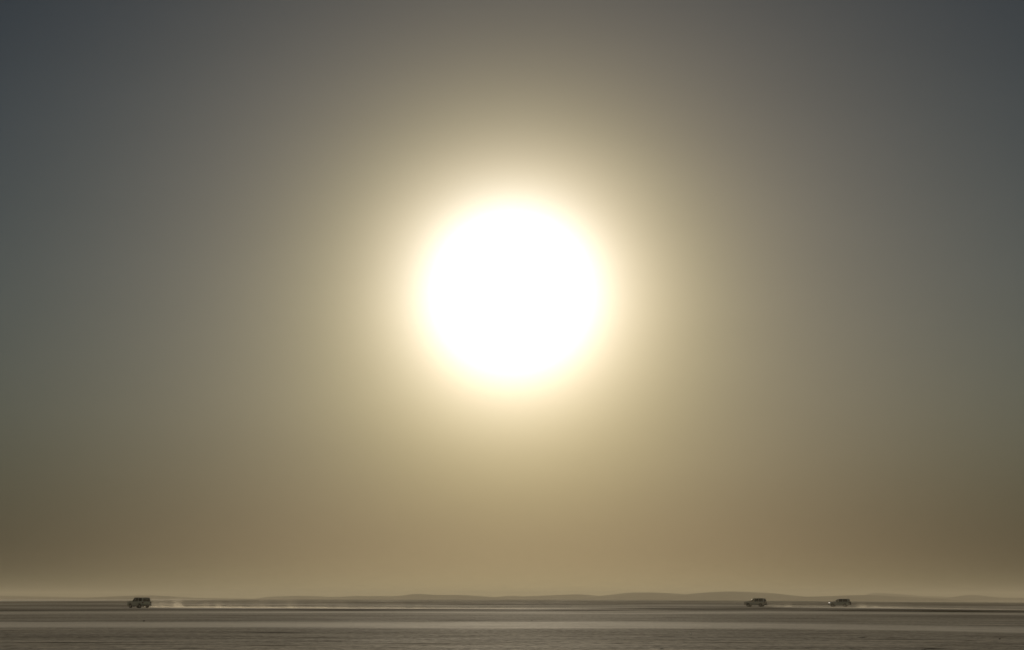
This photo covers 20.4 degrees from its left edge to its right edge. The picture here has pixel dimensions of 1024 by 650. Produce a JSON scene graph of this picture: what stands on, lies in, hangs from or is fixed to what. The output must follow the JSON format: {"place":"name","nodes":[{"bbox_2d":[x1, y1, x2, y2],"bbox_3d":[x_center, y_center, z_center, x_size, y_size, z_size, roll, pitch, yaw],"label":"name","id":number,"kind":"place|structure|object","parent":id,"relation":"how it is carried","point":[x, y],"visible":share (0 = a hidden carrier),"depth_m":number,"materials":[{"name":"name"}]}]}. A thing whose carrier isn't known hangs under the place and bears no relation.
{"place":"outdoors","nodes":[
{"label":"outdoors","id":0,"kind":"place"},
{"bbox_2d":[0,596,80,598],"bbox_3d":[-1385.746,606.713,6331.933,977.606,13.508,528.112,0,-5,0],"label":"dune","id":1,"kind":"structure","parent":0,"point":[19,597],"depth_m":6309.55,"materials":[{"name":"brown sand"}]},
{"bbox_2d":[68,595,244,598],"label":"dune","id":2,"kind":"structure","parent":0,"point":[144,596],"depth_m":5719.05,"materials":[{"name":"brown sand"}]},
{"bbox_2d":[254,594,506,598],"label":"dune","id":3,"kind":"structure","parent":0,"point":[419,596],"depth_m":6767.08,"materials":[{"name":"brown sand"}]},
{"bbox_2d":[0,599,1023,649],"bbox_3d":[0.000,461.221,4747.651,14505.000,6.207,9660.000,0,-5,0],"label":"ground","id":4,"kind":"structure","parent":0,"point":[320,624],"depth_m":185.42,"materials":[{"name":"sand"}]},
{"bbox_2d":[127,598,150,607],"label":"off road car","id":5,"kind":"object","parent":4,"relation":"on","point":[140,602],"visible":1,"depth_m":510.25,"materials":[{"name":"silver metal"}]},
{"bbox_2d":[744,598,766,606],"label":"off road car","id":6,"kind":"object","parent":4,"relation":"on","point":[760,602],"visible":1,"depth_m":636.06,"materials":[{"name":"beige paint"}]},
{"bbox_2d":[828,599,850,606],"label":"off road car","id":7,"kind":"object","parent":4,"relation":"on","point":[841,602],"visible":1,"depth_m":647.98,"materials":[{"name":"grey paint"}]},
{"bbox_2d":[0,0,1023,598],"label":"sky","id":8,"kind":"structure","parent":0,"point":[323,298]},
{"bbox_2d":[499,594,596,598],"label":"dune","id":9,"kind":"structure","parent":0,"point":[575,596],"depth_m":7582.71,"materials":[{"name":"brown sand"}]},
{"bbox_2d":[582,593,684,599],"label":"dune","id":10,"kind":"structure","parent":0,"point":[632,596],"depth_m":6872.84,"materials":[{"name":"brown sand"}]},
{"bbox_2d":[645,592,804,600],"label":"dune","id":11,"kind":"structure","parent":0,"point":[747,596],"depth_m":6043.62,"materials":[{"name":"brown sand"}]},
{"bbox_2d":[780,595,961,600],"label":"dune","id":12,"kind":"structure","parent":0,"point":[860,598],"depth_m":5467.97,"materials":[{"name":"brown sand"}]},
{"bbox_2d":[866,593,948,598],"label":"dune","id":13,"kind":"structure","parent":0,"point":[887,594],"depth_m":7813.06,"materials":[{"name":"brown sand"}]},
{"bbox_2d":[942,595,1023,600],"bbox_3d":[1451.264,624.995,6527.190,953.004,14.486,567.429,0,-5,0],"label":"dune","id":14,"kind":"structure","parent":0,"point":[974,598],"depth_m":6411.88,"materials":[{"name":"brown sand"}]}
]}

